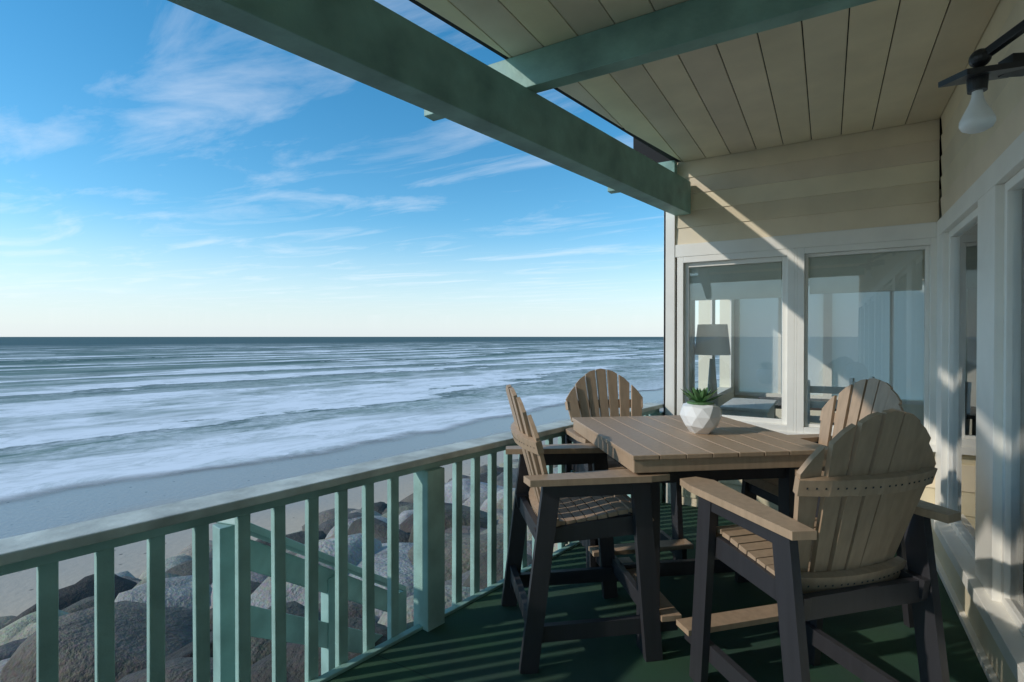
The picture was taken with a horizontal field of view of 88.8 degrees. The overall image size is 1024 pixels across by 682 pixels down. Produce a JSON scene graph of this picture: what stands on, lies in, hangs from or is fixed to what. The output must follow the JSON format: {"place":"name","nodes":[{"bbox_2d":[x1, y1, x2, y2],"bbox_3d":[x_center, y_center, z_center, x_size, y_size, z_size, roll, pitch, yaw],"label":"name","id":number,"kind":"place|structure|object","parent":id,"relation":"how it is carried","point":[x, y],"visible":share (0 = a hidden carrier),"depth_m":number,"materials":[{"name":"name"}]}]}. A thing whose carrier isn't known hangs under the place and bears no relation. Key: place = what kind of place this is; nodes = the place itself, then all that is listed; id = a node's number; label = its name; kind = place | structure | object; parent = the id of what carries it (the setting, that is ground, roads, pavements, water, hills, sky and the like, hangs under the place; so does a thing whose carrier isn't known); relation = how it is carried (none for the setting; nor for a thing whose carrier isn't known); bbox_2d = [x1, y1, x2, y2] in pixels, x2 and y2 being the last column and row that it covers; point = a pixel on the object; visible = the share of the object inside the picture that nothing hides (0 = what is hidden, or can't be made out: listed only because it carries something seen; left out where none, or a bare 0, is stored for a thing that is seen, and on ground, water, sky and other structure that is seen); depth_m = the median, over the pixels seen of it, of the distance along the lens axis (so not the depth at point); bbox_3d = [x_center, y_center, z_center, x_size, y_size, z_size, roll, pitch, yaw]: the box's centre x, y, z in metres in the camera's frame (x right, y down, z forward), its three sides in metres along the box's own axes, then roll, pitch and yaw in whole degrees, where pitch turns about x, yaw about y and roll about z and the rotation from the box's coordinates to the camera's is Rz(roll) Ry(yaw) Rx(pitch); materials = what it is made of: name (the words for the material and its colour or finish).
{"place":"outdoors","nodes":[
{"label":"outdoors","id":0,"kind":"place"},
{"bbox_2d":[0,337,719,499],"bbox_3d":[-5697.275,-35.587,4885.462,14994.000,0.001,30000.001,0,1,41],"label":"ocean","id":1,"kind":"structure","parent":0,"point":[79,410],"depth_m":52.42,"materials":[{"name":"blue liquid"}]},
{"bbox_2d":[0,379,719,616],"bbox_3d":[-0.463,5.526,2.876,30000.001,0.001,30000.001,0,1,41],"label":"sand ground","id":2,"kind":"structure","parent":0,"point":[40,511],"depth_m":18.62,"materials":[{"name":"beige sand"}]},
{"bbox_2d":[0,459,568,681],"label":"revetment rock","id":3,"kind":"object","parent":2,"relation":"on","point":[76,642],"visible":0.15,"depth_m":5.97,"materials":[{"name":"grey stone"}]},
{"bbox_2d":[675,0,1023,681],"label":"house siding","id":4,"kind":"object","parent":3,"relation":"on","point":[888,176],"visible":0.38,"depth_m":4.08,"materials":[{"name":"beige wood"}]},
{"bbox_2d":[167,0,875,215],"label":"roof beams","id":5,"kind":"structure","parent":4,"relation":"attached to","point":[376,45],"depth_m":2.54,"materials":[{"name":"green wood"}]},
{"bbox_2d":[409,0,950,160],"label":"roof slab","id":6,"kind":"structure","parent":4,"relation":"attached to","point":[469,35],"depth_m":3.18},
{"bbox_2d":[416,0,999,161],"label":"ceiling boards","id":7,"kind":"object","parent":6,"relation":"attached to","point":[634,101],"visible":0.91,"depth_m":3.15,"materials":[{"name":"beige wood"}]},
{"bbox_2d":[633,117,941,188],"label":"house roof","id":8,"kind":"structure","parent":4,"relation":"attached to","point":[647,151],"depth_m":4.95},
{"bbox_2d":[689,189,941,424],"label":"interior walls","id":9,"kind":"structure","parent":4,"relation":"attached to","point":[917,411],"depth_m":6.92,"materials":[{"name":"white paint"}]},
{"bbox_2d":[692,276,923,404],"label":"interior window frames","id":10,"kind":"structure","parent":9,"relation":"attached to","point":[827,339],"depth_m":7.01,"materials":[{"name":"white wood"}]},
{"bbox_2d":[663,131,1023,681],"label":"window trim","id":11,"kind":"structure","parent":4,"relation":"attached to","point":[983,565],"depth_m":3.73,"materials":[{"name":"white wood"}]},
{"bbox_2d":[953,184,1023,615],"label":"window","id":12,"kind":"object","parent":11,"relation":"in","point":[965,370],"visible":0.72,"depth_m":3.14,"materials":[{"name":"grey glass"}]},
{"bbox_2d":[985,20,1023,55],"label":"lamp arm","id":13,"kind":"object","parent":4,"relation":"attached to","point":[1005,39],"depth_m":1.67,"materials":[{"name":"black metal"}]},
{"bbox_2d":[938,48,1023,94],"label":"light fixture","id":14,"kind":"object","parent":13,"relation":"attached to","point":[979,74],"depth_m":1.71,"materials":[{"name":"black metal"}]},
{"bbox_2d":[959,89,995,133],"bbox_3d":[1.537,-0.758,1.729,0.094,0.134,0.094,0,1,31],"label":"light bulb","id":15,"kind":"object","parent":14,"relation":"attached to","point":[979,116],"depth_m":1.71,"materials":[{"name":"white glass"}]},
{"label":"rock","id":16,"kind":"object","parent":3,"relation":"on","visible":0},
{"bbox_2d":[212,518,406,681],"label":"railing","id":17,"kind":"object","parent":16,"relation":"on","point":[224,601],"visible":0.48,"depth_m":2.71,"materials":[{"name":"teal paint"}]},
{"bbox_2d":[0,0,719,336],"label":"sky","id":18,"kind":"structure","parent":0,"point":[168,169],"materials":[{"name":"blue"}]},
{"bbox_2d":[327,502,988,681],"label":"deck floor","id":19,"kind":"structure","parent":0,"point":[479,639],"depth_m":2.63,"materials":[{"name":"green wood"}]},
{"bbox_2d":[0,409,662,681],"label":"railing","id":20,"kind":"object","parent":19,"relation":"on","point":[429,536],"visible":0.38,"depth_m":2.34,"materials":[{"name":"teal paint"}]},
{"bbox_2d":[0,403,662,565],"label":"rail cap","id":21,"kind":"object","parent":20,"relation":"on","point":[19,548],"visible":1,"depth_m":2.01,"materials":[{"name":"green wood"}]},
{"bbox_2d":[309,541,579,681],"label":"deck rim","id":22,"kind":"object","parent":19,"relation":"attached to","point":[356,660],"depth_m":2.69,"materials":[{"name":"teal paint"}]},
{"bbox_2d":[501,384,681,673],"bbox_3d":[0.368,0.877,2.769,0.802,1.309,0.770,0,0,-9],"label":"chair","id":23,"kind":"object","parent":19,"relation":"on","point":[601,505],"visible":0.98,"depth_m":2.50,"materials":[{"name":"black wood"}]},
{"bbox_2d":[564,368,692,567],"bbox_3d":[0.759,0.870,3.674,0.770,1.309,0.802,0,0,-11],"label":"chair","id":24,"kind":"object","parent":19,"relation":"on","point":[592,403],"visible":0.39,"depth_m":3.91,"materials":[{"name":"brown wood"}]},
{"bbox_2d":[572,415,827,653],"bbox_3d":[1.002,1.024,3.061,1.046,1.000,1.160,0,0,-7],"label":"bar table","id":25,"kind":"object","parent":19,"relation":"on","point":[676,449],"visible":0.61,"depth_m":2.66,"materials":[{"name":"brown wood"}]},
{"bbox_2d":[680,403,721,433],"bbox_3d":[1.084,0.437,3.005,0.219,0.175,0.222,0,1,31],"label":"plant pot","id":26,"kind":"object","parent":25,"relation":"on","point":[700,419],"visible":0.9,"depth_m":2.92,"materials":[{"name":"white ceramic"}]},
{"bbox_2d":[681,387,721,404],"bbox_3d":[1.075,0.308,2.986,0.238,0.099,0.213,0,1,-20],"label":"succulent plant","id":27,"kind":"object","parent":26,"relation":"on","point":[699,397],"visible":1,"depth_m":2.96,"materials":[{"name":"green plant"}]},
{"bbox_2d":[676,409,960,681],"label":"chair","id":28,"kind":"object","parent":19,"relation":"on","point":[829,548],"visible":1,"depth_m":1.92,"materials":[{"name":"beige wood"}]},
{"bbox_2d":[735,378,913,627],"bbox_3d":[1.770,0.875,3.051,0.802,1.309,0.770,0,0,-9],"label":"chair","id":29,"kind":"object","parent":19,"relation":"on","point":[871,395],"visible":0.17,"depth_m":3.16,"materials":[{"name":"beige wood"}]},
{"bbox_2d":[695,324,730,405],"bbox_3d":[1.992,0.256,5.201,0.340,0.840,0.340,0,1,31],"label":"interior lamp","id":30,"kind":"object","parent":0,"point":[712,339],"visible":0.88,"depth_m":5.08,"materials":[{"name":"grey fabric"}]},
{"bbox_2d":[720,398,776,417],"bbox_3d":[2.576,1.087,5.673,0.460,0.830,0.900,0,1,31],"label":"cushion","id":31,"kind":"object","parent":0,"point":[765,408],"visible":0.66,"depth_m":5.39,"materials":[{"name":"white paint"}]},
{"bbox_2d":[758,397,848,424],"bbox_3d":[3.521,1.117,6.330,0.900,0.760,0.900,0,1,20],"label":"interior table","id":32,"kind":"object","parent":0,"point":[778,404],"visible":0.08,"depth_m":6.47,"materials":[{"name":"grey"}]},
{"bbox_2d":[739,281,923,400],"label":"interior sheers","id":33,"kind":"object","parent":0,"point":[860,333],"visible":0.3,"depth_m":6.94,"materials":[{"name":"white fabric"}]},
{"bbox_2d":[808,380,855,423],"bbox_3d":[3.295,0.965,5.378,0.480,1.081,0.480,0,1,26],"label":"interior chair","id":34,"kind":"object","parent":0,"point":[821,389],"visible":0.2,"depth_m":5.61,"materials":[{"name":"white paint"}]},
{"bbox_2d":[849,377,874,402],"bbox_3d":[4.144,0.961,5.847,0.480,1.081,0.480,0,1,-29],"label":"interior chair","id":35,"kind":"object","parent":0,"point":[851,380],"visible":0.07,"depth_m":5.93,"materials":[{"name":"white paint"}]}
]}

